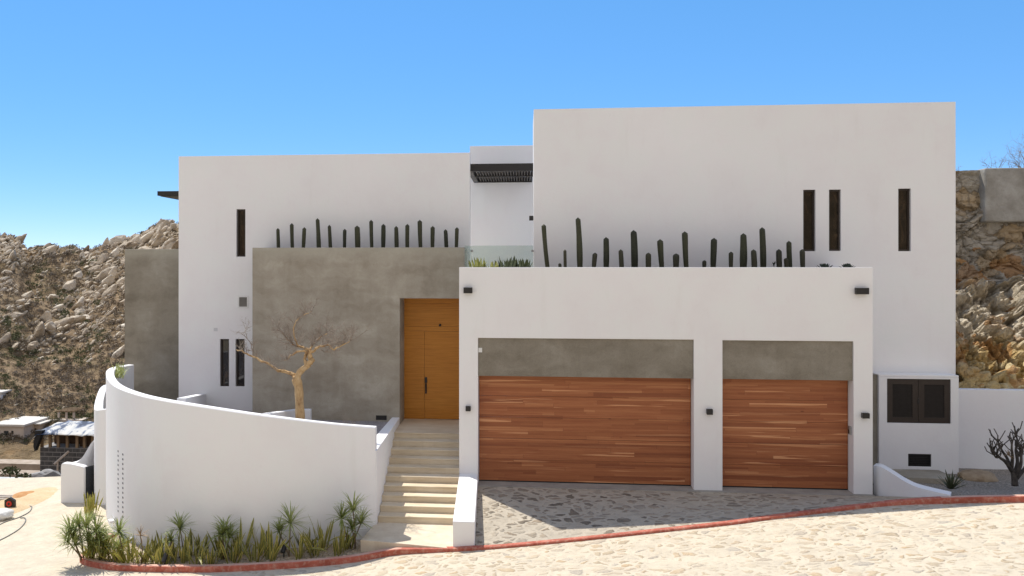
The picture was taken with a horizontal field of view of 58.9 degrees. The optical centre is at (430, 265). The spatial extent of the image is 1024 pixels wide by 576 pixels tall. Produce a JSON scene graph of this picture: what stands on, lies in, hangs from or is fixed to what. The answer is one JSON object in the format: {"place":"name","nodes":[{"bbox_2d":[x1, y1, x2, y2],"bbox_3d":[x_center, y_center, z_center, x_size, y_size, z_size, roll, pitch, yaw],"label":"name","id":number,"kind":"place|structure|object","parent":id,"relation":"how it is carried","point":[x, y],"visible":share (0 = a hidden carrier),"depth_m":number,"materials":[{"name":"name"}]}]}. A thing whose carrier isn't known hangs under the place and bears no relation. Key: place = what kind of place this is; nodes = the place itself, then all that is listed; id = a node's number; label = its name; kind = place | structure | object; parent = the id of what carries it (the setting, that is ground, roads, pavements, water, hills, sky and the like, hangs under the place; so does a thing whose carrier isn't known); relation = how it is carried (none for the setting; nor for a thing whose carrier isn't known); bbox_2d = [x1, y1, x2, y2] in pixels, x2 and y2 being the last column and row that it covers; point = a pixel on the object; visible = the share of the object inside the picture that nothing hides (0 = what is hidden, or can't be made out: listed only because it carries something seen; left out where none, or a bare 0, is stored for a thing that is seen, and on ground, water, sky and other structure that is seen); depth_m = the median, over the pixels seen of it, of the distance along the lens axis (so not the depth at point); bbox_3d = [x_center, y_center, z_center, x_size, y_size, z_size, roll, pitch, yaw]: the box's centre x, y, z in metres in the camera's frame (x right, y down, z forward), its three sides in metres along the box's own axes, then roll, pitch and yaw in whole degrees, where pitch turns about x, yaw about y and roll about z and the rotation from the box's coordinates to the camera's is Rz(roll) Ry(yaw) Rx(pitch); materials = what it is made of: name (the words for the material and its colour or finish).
{"place":"outdoors","nodes":[
{"label":"outdoors","id":0,"kind":"place"},
{"bbox_2d":[0,223,178,459],"bbox_3d":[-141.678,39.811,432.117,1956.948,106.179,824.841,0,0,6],"label":"hillside","id":1,"kind":"structure","parent":0,"point":[20,450],"depth_m":130.32,"materials":[{"name":"stone"}]},
{"bbox_2d":[0,466,20,476],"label":"green bush","id":2,"kind":"object","parent":1,"relation":"on","point":[10,471],"visible":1,"depth_m":34.81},
{"bbox_2d":[0,459,39,469],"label":"retaining wall","id":3,"kind":"structure","parent":1,"relation":"on","point":[21,464],"depth_m":73.99,"materials":[{"name":"concrete"}]},
{"bbox_2d":[0,469,39,476],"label":"retaining wall","id":4,"kind":"structure","parent":1,"relation":"on","point":[27,471],"depth_m":56.45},
{"bbox_2d":[0,416,48,438],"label":"house","id":5,"kind":"structure","parent":1,"relation":"on","point":[22,426],"depth_m":100.37,"materials":[{"name":"paint"}]},
{"bbox_2d":[34,321,44,336],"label":"boulder","id":6,"kind":"object","parent":1,"relation":"on","point":[39,330],"visible":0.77,"depth_m":133.96,"materials":[{"name":"stone"}]},
{"bbox_2d":[31,469,60,476],"bbox_3d":[-16.029,8.938,37.599,1.659,1.300,4.179,0,0,-26],"label":"rubble","id":7,"kind":"object","parent":1,"relation":"on","point":[48,473],"visible":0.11,"depth_m":36.24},
{"bbox_2d":[33,420,93,473],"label":"block shed","id":8,"kind":"structure","parent":1,"relation":"on","point":[73,440],"depth_m":52.10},
{"bbox_2d":[54,317,73,326],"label":"boulder","id":9,"kind":"object","parent":1,"relation":"on","point":[63,322],"visible":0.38,"depth_m":143.52,"materials":[{"name":"stone"}]},
{"bbox_2d":[47,417,87,421],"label":"terrace wall","id":10,"kind":"structure","parent":1,"relation":"on","point":[80,419],"depth_m":104.13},
{"bbox_2d":[56,407,84,418],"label":"roof pergola","id":11,"kind":"object","parent":10,"relation":"on","point":[66,410],"visible":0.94,"depth_m":104.64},
{"bbox_2d":[62,279,75,290],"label":"boulder","id":12,"kind":"object","parent":1,"relation":"on","point":[70,285],"visible":0.94,"depth_m":166.31,"materials":[{"name":"stone"}]},
{"bbox_2d":[0,219,178,444],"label":"scrub","id":13,"kind":"object","parent":1,"relation":"on","point":[62,367],"visible":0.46,"depth_m":129.05,"materials":[{"name":"plant"}]},
{"bbox_2d":[0,220,178,408],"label":"scree","id":14,"kind":"structure","parent":1,"relation":"on","point":[24,263],"depth_m":160.72,"materials":[{"name":"stone"}]},
{"bbox_2d":[94,385,105,504],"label":"side wall","id":15,"kind":"structure","parent":1,"relation":"on","point":[100,443],"depth_m":23.79,"materials":[{"name":"white paint"}]},
{"bbox_2d":[97,267,111,279],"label":"boulder","id":16,"kind":"object","parent":1,"relation":"on","point":[102,275],"visible":0.65,"depth_m":174.33,"materials":[{"name":"stone"}]},
{"bbox_2d":[108,235,126,245],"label":"boulder","id":17,"kind":"object","parent":1,"relation":"on","point":[117,238],"visible":0.77,"depth_m":194.60,"materials":[{"name":"stone"}]},
{"bbox_2d":[137,231,153,243],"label":"boulder","id":18,"kind":"object","parent":1,"relation":"on","point":[145,238],"visible":0.72,"depth_m":191.79,"materials":[{"name":"stone"}]},
{"bbox_2d":[125,249,178,399],"bbox_3d":[-7.846,3.041,27.873,2.150,7.038,2.600,0,0,6],"label":"concrete screen","id":19,"kind":"object","parent":1,"relation":"on","point":[152,316],"visible":0.26,"depth_m":26.60,"materials":[{"name":"concrete"}]},
{"bbox_2d":[361,419,458,551],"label":"staircase","id":20,"kind":"structure","parent":1,"relation":"on","point":[417,505],"depth_m":20.31,"materials":[{"name":"beige stone"}]},
{"bbox_2d":[375,417,399,524],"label":"stair wall","id":21,"kind":"structure","parent":20,"relation":"on","point":[385,436],"depth_m":20.35,"materials":[{"name":"white paint"}]},
{"bbox_2d":[157,102,958,493],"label":"house","id":22,"kind":"structure","parent":1,"relation":"on","point":[587,372],"depth_m":21.98,"materials":[{"name":"white paint"}]},
{"bbox_2d":[221,339,228,385],"bbox_3d":[-5.712,2.714,25.198,0.254,1.319,0.075,0,0,6],"label":"window","id":23,"kind":"structure","parent":22,"relation":"in","point":[224,342],"depth_m":25.19,"materials":[{"name":"black glass"}]},
{"bbox_2d":[236,339,244,385],"bbox_3d":[-5.269,2.709,25.151,0.253,1.316,0.075,0,0,6],"label":"window","id":24,"kind":"structure","parent":22,"relation":"in","point":[240,356],"depth_m":25.14,"materials":[{"name":"black glass"}]},
{"bbox_2d":[237,209,244,256],"bbox_3d":[-5.246,-0.899,25.149,0.253,1.316,0.075,0,0,6],"label":"window","id":25,"kind":"structure","parent":22,"relation":"in","point":[240,212],"depth_m":25.14,"materials":[{"name":"brown glass"}]},
{"bbox_2d":[316,218,320,247],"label":"column cactus","id":26,"kind":"object","parent":22,"relation":"on","point":[318,239],"depth_m":24.20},
{"bbox_2d":[355,226,359,246],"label":"column cactus","id":27,"kind":"object","parent":22,"relation":"on","point":[357,236],"depth_m":24.08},
{"bbox_2d":[381,224,385,246],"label":"column cactus","id":28,"kind":"object","parent":22,"relation":"on","point":[383,233],"depth_m":24.01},
{"bbox_2d":[417,220,421,246],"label":"column cactus","id":29,"kind":"object","parent":22,"relation":"on","point":[419,222],"depth_m":23.91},
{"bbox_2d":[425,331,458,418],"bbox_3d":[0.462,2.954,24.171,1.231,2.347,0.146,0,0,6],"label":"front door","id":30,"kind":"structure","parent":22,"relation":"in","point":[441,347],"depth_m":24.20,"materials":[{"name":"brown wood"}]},
{"bbox_2d":[468,257,486,266],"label":"snake plant","id":31,"kind":"object","parent":22,"relation":"on","point":[477,262],"visible":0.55,"depth_m":21.23,"materials":[{"name":"green plant"}]},
{"bbox_2d":[495,256,518,266],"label":"snake plant","id":32,"kind":"object","parent":22,"relation":"on","point":[511,262],"visible":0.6,"depth_m":21.19,"materials":[{"name":"green plant"}]},
{"bbox_2d":[541,224,549,266],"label":"column cactus","id":33,"kind":"object","parent":22,"relation":"on","point":[545,248],"depth_m":21.99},
{"bbox_2d":[576,218,582,266],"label":"column cactus","id":34,"kind":"object","parent":22,"relation":"on","point":[579,247],"depth_m":21.89,"materials":[{"name":"plant"}]},
{"bbox_2d":[479,376,690,485],"bbox_3d":[3.563,3.811,20.917,4.845,2.493,0.050,0,0,6],"label":"garage door","id":35,"kind":"structure","parent":22,"relation":"in","point":[591,430],"depth_m":20.89,"materials":[{"name":"brown wood"}]},
{"bbox_2d":[603,237,608,266],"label":"column cactus","id":36,"kind":"object","parent":22,"relation":"on","point":[605,251],"depth_m":21.83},
{"bbox_2d":[631,230,637,266],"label":"column cactus","id":37,"kind":"object","parent":22,"relation":"on","point":[634,253],"depth_m":21.74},
{"bbox_2d":[657,239,663,266],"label":"column cactus","id":38,"kind":"object","parent":22,"relation":"on","point":[660,251],"depth_m":21.68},
{"bbox_2d":[682,231,688,266],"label":"column cactus","id":39,"kind":"object","parent":22,"relation":"on","point":[685,246],"depth_m":21.62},
{"bbox_2d":[710,238,716,266],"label":"column cactus","id":40,"kind":"object","parent":22,"relation":"on","point":[713,253],"depth_m":21.55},
{"bbox_2d":[740,233,746,266],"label":"column cactus","id":41,"kind":"object","parent":22,"relation":"on","point":[743,249],"depth_m":21.47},
{"bbox_2d":[759,227,765,266],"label":"column cactus","id":42,"kind":"object","parent":22,"relation":"on","point":[762,236],"depth_m":21.43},
{"bbox_2d":[776,249,781,266],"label":"column cactus","id":43,"kind":"object","parent":22,"relation":"on","point":[778,257],"depth_m":21.12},
{"bbox_2d":[722,379,847,489],"bbox_3d":[8.010,3.811,20.450,2.801,2.493,0.050,0,0,6],"label":"garage door","id":44,"kind":"structure","parent":22,"relation":"in","point":[791,434],"depth_m":20.42,"materials":[{"name":"brown wood"}]},
{"bbox_2d":[786,241,791,266],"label":"column cactus","id":45,"kind":"object","parent":22,"relation":"on","point":[789,249],"depth_m":21.37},
{"bbox_2d":[803,190,813,250],"bbox_3d":[9.301,-1.098,22.182,0.286,1.501,0.075,0,0,6],"label":"window","id":46,"kind":"structure","parent":22,"relation":"in","point":[808,195],"depth_m":22.18,"materials":[{"name":"glass"}]},
{"bbox_2d":[829,190,839,250],"bbox_3d":[9.900,-1.100,22.119,0.275,1.496,0.075,0,0,6],"label":"window","id":47,"kind":"structure","parent":22,"relation":"in","point":[834,195],"depth_m":22.11,"materials":[{"name":"glass"}]},
{"bbox_2d":[898,189,909,250],"bbox_3d":[11.511,-1.102,21.950,0.289,1.515,0.075,0,0,6],"label":"window","id":48,"kind":"structure","parent":22,"relation":"in","point":[903,194],"depth_m":21.94,"materials":[{"name":"brown glass"}]},
{"bbox_2d":[959,388,1023,468],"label":"boundary wall","id":49,"kind":"structure","parent":1,"relation":"on","point":[982,411],"depth_m":21.81,"materials":[{"name":"white paint"}]},
{"bbox_2d":[88,535,369,563],"bbox_3d":[-3.967,5.947,20.529,6.382,0.464,5.595,0,0,6],"label":"gravel bed","id":50,"kind":"object","parent":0,"point":[330,550],"visible":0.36,"depth_m":18.31,"materials":[{"name":"gravel"}]},
{"bbox_2d":[51,508,96,560],"bbox_3d":[-7.348,5.582,18.546,0.986,1.212,0.890,0,0,6],"label":"dragon tree","id":51,"kind":"object","parent":50,"relation":"on","point":[70,528],"visible":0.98,"depth_m":18.52,"materials":[{"name":"green plant"}]},
{"bbox_2d":[63,508,116,557],"bbox_3d":[-6.958,5.587,18.652,1.122,1.184,0.925,0,0,6],"label":"dragon tree","id":52,"kind":"object","parent":50,"relation":"on","point":[97,528],"visible":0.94,"depth_m":18.62,"materials":[{"name":"green plant"}]},
{"bbox_2d":[83,490,103,517],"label":"snake plant","id":53,"kind":"object","parent":50,"relation":"on","point":[91,503],"visible":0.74,"depth_m":22.64,"materials":[{"name":"green plant"}]},
{"bbox_2d":[84,523,115,559],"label":"dragon tree","id":54,"kind":"object","parent":50,"relation":"on","point":[105,542],"visible":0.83,"depth_m":18.66,"materials":[{"name":"green plant"}]},
{"bbox_2d":[100,513,131,561],"bbox_3d":[-6.368,5.611,18.493,0.796,1.034,0.794,0,0,6],"label":"dragon tree","id":55,"kind":"object","parent":50,"relation":"on","point":[119,529],"visible":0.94,"depth_m":18.46,"materials":[{"name":"green plant"}]},
{"bbox_2d":[112,532,152,562],"bbox_3d":[-6.176,5.811,18.401,0.541,0.586,0.912,0,0,42],"label":"snake plant","id":56,"kind":"object","parent":50,"relation":"on","point":[118,556],"visible":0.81,"depth_m":18.48,"materials":[{"name":"green plant"}]},
{"bbox_2d":[119,537,155,563],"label":"snake plant","id":57,"kind":"object","parent":50,"relation":"on","point":[136,555],"visible":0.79,"depth_m":18.30,"materials":[{"name":"green plant"}]},
{"bbox_2d":[131,543,159,563],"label":"snake plant","id":58,"kind":"object","parent":50,"relation":"on","point":[146,555],"visible":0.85,"depth_m":18.31,"materials":[{"name":"green plant"}]},
{"bbox_2d":[138,544,175,563],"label":"snake plant","id":59,"kind":"object","parent":50,"relation":"on","point":[156,556],"visible":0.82,"depth_m":18.17,"materials":[{"name":"green plant"}]},
{"bbox_2d":[139,535,180,563],"bbox_3d":[-5.316,5.705,18.175,0.991,0.696,0.670,0,0,-36],"label":"snake plant","id":60,"kind":"object","parent":50,"relation":"on","point":[159,556],"visible":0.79,"depth_m":18.16,"materials":[{"name":"green plant"}]},
{"bbox_2d":[165,511,197,557],"bbox_3d":[-5.099,5.532,18.411,0.808,1.031,0.757,0,0,6],"label":"dragon tree","id":61,"kind":"object","parent":50,"relation":"on","point":[179,523],"visible":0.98,"depth_m":18.45,"materials":[{"name":"green plant"}]},
{"bbox_2d":[165,532,199,562],"bbox_3d":[-5.002,5.705,18.305,0.733,0.654,0.624,0,0,-14],"label":"snake plant","id":62,"kind":"object","parent":50,"relation":"on","point":[183,557],"visible":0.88,"depth_m":18.17,"materials":[{"name":"green plant"}]},
{"bbox_2d":[185,532,217,563],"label":"snake plant","id":63,"kind":"object","parent":50,"relation":"on","point":[201,556],"visible":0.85,"depth_m":18.08,"materials":[{"name":"green plant"}]},
{"bbox_2d":[195,546,229,563],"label":"snake plant","id":64,"kind":"object","parent":50,"relation":"on","point":[211,558],"visible":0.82,"depth_m":17.88,"materials":[{"name":"green plant"}]},
{"bbox_2d":[208,533,222,559],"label":"snake plant","id":65,"kind":"object","parent":50,"relation":"on","point":[217,544],"visible":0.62,"depth_m":18.41,"materials":[{"name":"green plant"}]},
{"bbox_2d":[210,514,242,558],"bbox_3d":[-4.148,5.507,18.323,0.811,0.958,0.813,0,0,-22],"label":"dragon tree","id":66,"kind":"object","parent":50,"relation":"on","point":[222,529],"visible":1,"depth_m":18.29,"materials":[{"name":"green plant"}]},
{"bbox_2d":[209,532,249,563],"bbox_3d":[-4.069,5.647,17.982,0.827,0.644,0.533,0,0,28],"label":"snake plant","id":67,"kind":"object","parent":50,"relation":"on","point":[232,556],"visible":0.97,"depth_m":17.98,"materials":[{"name":"green plant"}]},
{"bbox_2d":[216,518,258,556],"bbox_3d":[-4.036,5.556,18.357,1.150,0.823,0.513,0,0,-42],"label":"snake plant","id":68,"kind":"object","parent":50,"relation":"on","point":[247,540],"visible":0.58,"depth_m":18.51,"materials":[{"name":"green plant"}]},
{"bbox_2d":[235,537,271,562],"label":"snake plant","id":69,"kind":"object","parent":50,"relation":"on","point":[254,552],"visible":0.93,"depth_m":18.00,"materials":[{"name":"green plant"}]},
{"bbox_2d":[257,521,286,561],"bbox_3d":[-3.121,5.522,18.018,0.678,0.798,0.947,0,0,6],"label":"snake plant","id":70,"kind":"object","parent":50,"relation":"on","point":[272,552],"visible":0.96,"depth_m":18.02,"materials":[{"name":"green plant"}]},
{"bbox_2d":[266,500,311,556],"bbox_3d":[-2.853,5.343,18.249,1.024,1.135,0.916,0,0,6],"label":"dragon tree","id":71,"kind":"object","parent":50,"relation":"on","point":[279,526],"visible":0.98,"depth_m":18.24,"materials":[{"name":"green plant"}]},
{"bbox_2d":[282,530,326,559],"bbox_3d":[-2.474,5.568,17.991,0.917,0.636,0.560,0,0,6],"label":"snake plant","id":72,"kind":"object","parent":50,"relation":"on","point":[301,552],"visible":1,"depth_m":17.95,"materials":[{"name":"green plant"}]},
{"bbox_2d":[299,528,330,557],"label":"snake plant","id":73,"kind":"object","parent":50,"relation":"on","point":[310,545],"visible":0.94,"depth_m":18.04,"materials":[{"name":"green plant"}]},
{"bbox_2d":[304,517,345,550],"bbox_3d":[-2.084,5.497,18.482,0.991,0.734,0.648,0,0,23],"label":"snake plant","id":74,"kind":"object","parent":50,"relation":"on","point":[326,535],"visible":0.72,"depth_m":18.47,"materials":[{"name":"green plant"}]},
{"bbox_2d":[323,528,352,555],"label":"snake plant","id":75,"kind":"object","parent":50,"relation":"on","point":[337,548],"visible":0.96,"depth_m":18.07,"materials":[{"name":"green plant"}]},
{"bbox_2d":[325,491,374,548],"bbox_3d":[-1.642,5.208,18.450,1.081,1.241,0.929,0,0,6],"label":"dragon tree","id":76,"kind":"object","parent":50,"relation":"on","point":[352,508],"visible":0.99,"depth_m":18.42,"materials":[{"name":"green plant"}]},
{"bbox_2d":[247,411,387,433],"bbox_3d":[-4.940,4.060,21.969,7.618,0.040,6.031,0,0,6],"label":"gravel court","id":77,"kind":"object","parent":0,"point":[380,425],"visible":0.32,"depth_m":23.30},
{"bbox_2d":[177,394,205,404],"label":"courtyard wall","id":78,"kind":"structure","parent":77,"relation":"on","point":[198,398],"depth_m":22.45,"materials":[{"name":"white paint"}]},
{"bbox_2d":[262,409,311,419],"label":"courtyard wall","id":79,"kind":"structure","parent":77,"relation":"on","point":[291,413],"depth_m":21.99,"materials":[{"name":"white paint"}]},
{"bbox_2d":[233,296,371,418],"bbox_3d":[-3.022,2.354,21.637,3.522,3.373,2.136,0,0,6],"label":"bare tree","id":80,"kind":"object","parent":77,"relation":"on","point":[299,395],"visible":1,"depth_m":21.62,"materials":[{"name":"brown plant"}]},
{"bbox_2d":[0,476,1023,575],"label":"road","id":81,"kind":"structure","parent":0,"point":[973,539],"depth_m":16.64,"materials":[{"name":"stone"}]},
{"bbox_2d":[0,508,13,520],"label":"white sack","id":82,"kind":"object","parent":81,"relation":"on","point":[6,513],"visible":1,"depth_m":22.75,"materials":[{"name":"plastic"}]},
{"bbox_2d":[0,487,57,513],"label":"sand","id":83,"kind":"structure","parent":81,"relation":"on","point":[37,496],"depth_m":24.77,"materials":[{"name":"sand"}]},
{"bbox_2d":[4,497,15,506],"bbox_3d":[-11.137,6.312,23.885,0.286,0.325,0.122,0,0,6],"label":"marker base","id":84,"kind":"object","parent":83,"relation":"on","point":[10,502],"visible":0.91,"depth_m":23.85,"materials":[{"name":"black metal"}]},
{"bbox_2d":[61,441,93,502],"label":"wall","id":85,"kind":"structure","parent":81,"relation":"on","point":[77,480],"depth_m":24.23,"materials":[{"name":"white paint"}]},
{"bbox_2d":[106,364,376,552],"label":"garden wall","id":86,"kind":"structure","parent":81,"relation":"on","point":[203,465],"depth_m":18.90,"materials":[{"name":"white paint"}]},
{"bbox_2d":[110,362,128,378],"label":"shrub","id":87,"kind":"object","parent":86,"relation":"attached to","point":[119,370],"depth_m":24.05,"materials":[{"name":"green plant"}]},
{"bbox_2d":[453,473,477,546],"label":"stair wall","id":88,"kind":"structure","parent":81,"relation":"on","point":[464,523],"depth_m":18.31,"materials":[{"name":"white paint"}]},
{"bbox_2d":[80,495,1023,572],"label":"kerb","id":89,"kind":"structure","parent":81,"relation":"on","point":[236,567],"depth_m":17.73,"materials":[{"name":"red paint"}]},
{"bbox_2d":[0,0,1023,248],"label":"sky","id":90,"kind":"structure","parent":0,"point":[101,101],"materials":[{"name":"blue"}]},
{"bbox_2d":[478,481,874,495],"bbox_3d":[5.432,5.210,20.897,8.858,0.300,1.340,0,0,6],"label":"garage apron","id":91,"kind":"object","parent":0,"point":[655,488],"visible":0.29,"depth_m":20.43,"materials":[{"name":"concrete"}]},
{"bbox_2d":[475,486,919,544],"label":"driveway","id":92,"kind":"structure","parent":0,"point":[505,515],"depth_m":18.93,"materials":[{"name":"stone"}]},
{"bbox_2d":[915,468,1023,495],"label":"gravel bed","id":93,"kind":"object","parent":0,"point":[1002,486],"visible":0.38,"depth_m":20.06,"materials":[{"name":"gravel"}]},
{"bbox_2d":[873,463,950,496],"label":"flare wall","id":94,"kind":"structure","parent":93,"relation":"on","point":[887,481],"depth_m":19.36,"materials":[{"name":"white paint"}]},
{"bbox_2d":[892,469,959,484],"bbox_3d":[11.355,4.910,20.759,1.198,0.200,0.969,0,0,6],"label":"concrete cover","id":95,"kind":"object","parent":93,"relation":"on","point":[925,476],"visible":0.4,"depth_m":20.62,"materials":[{"name":"concrete"}]},
{"bbox_2d":[937,470,965,488],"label":"agave","id":96,"kind":"object","parent":93,"relation":"on","point":[949,484],"visible":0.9,"depth_m":19.08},
{"bbox_2d":[957,469,998,481],"bbox_3d":[12.658,4.919,20.805,0.836,0.357,0.677,0,0,6],"label":"boulder","id":97,"kind":"object","parent":93,"relation":"on","point":[976,475],"visible":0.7,"depth_m":20.63,"materials":[{"name":"stone"}]},
{"bbox_2d":[984,421,1023,485],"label":"bare shrub","id":98,"kind":"object","parent":93,"relation":"on","point":[1017,471],"visible":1,"depth_m":19.32,"materials":[{"name":"grey plant"}]},
{"bbox_2d":[956,170,1023,381],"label":"rock face","id":99,"kind":"object","parent":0,"point":[990,296],"visible":0.3,"depth_m":25.31},
{"bbox_2d":[975,382,986,387],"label":"boulder","id":100,"kind":"object","parent":99,"relation":"on","point":[982,385],"visible":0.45,"depth_m":22.14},
{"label":"boulder","id":101,"kind":"object","parent":100,"relation":"on","visible":0},
{"bbox_2d":[962,369,974,378],"bbox_3d":[13.451,2.706,22.484,0.336,0.304,0.265,0,0,-35],"label":"boulder","id":102,"kind":"object","parent":101,"relation":"on","point":[969,373],"visible":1,"depth_m":22.37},
{"bbox_2d":[956,360,967,376],"bbox_3d":[13.330,2.547,22.578,0.273,0.327,0.498,3,46,37],"label":"boulder","id":103,"kind":"object","parent":102,"relation":"on","point":[961,367],"visible":1,"depth_m":22.45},
{"bbox_2d":[979,371,991,381],"bbox_3d":[13.765,2.831,22.434,0.384,0.490,0.342,27,18,-34],"label":"boulder","id":104,"kind":"object","parent":99,"relation":"on","point":[985,376],"visible":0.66,"depth_m":22.28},
{"bbox_2d":[956,128,1023,169],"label":"dry shrub","id":105,"kind":"object","parent":99,"relation":"on","point":[1020,154],"visible":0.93,"depth_m":27.03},
{"bbox_2d":[978,168,1023,222],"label":"concrete beam","id":106,"kind":"structure","parent":99,"relation":"on","point":[1001,192],"depth_m":26.41,"materials":[{"name":"concrete"}]},
{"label":"boulder","id":107,"kind":"object","parent":99,"relation":"on","visible":0},
{"bbox_2d":[985,381,1000,388],"bbox_3d":[13.820,3.036,22.189,0.366,0.412,0.525,25,15,11],"label":"boulder","id":108,"kind":"object","parent":107,"relation":"on","point":[993,385],"visible":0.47,"depth_m":22.03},
{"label":"boulder","id":109,"kind":"object","parent":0,"visible":0},
{"bbox_2d":[1010,381,1020,388],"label":"boulder","id":110,"kind":"object","parent":109,"relation":"on","point":[1017,385],"visible":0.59,"depth_m":22.02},
{"bbox_2d":[1002,373,1017,383],"bbox_3d":[14.312,2.822,22.268,0.291,0.301,0.494,0,0,1],"label":"boulder","id":111,"kind":"object","parent":110,"relation":"on","point":[1009,378],"visible":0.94,"depth_m":22.11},
{"bbox_2d":[992,369,1008,382],"bbox_3d":[14.208,2.772,22.415,0.377,0.285,0.501,6,-49,-52],"label":"boulder","id":112,"kind":"object","parent":111,"relation":"on","point":[1001,374],"visible":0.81,"depth_m":22.28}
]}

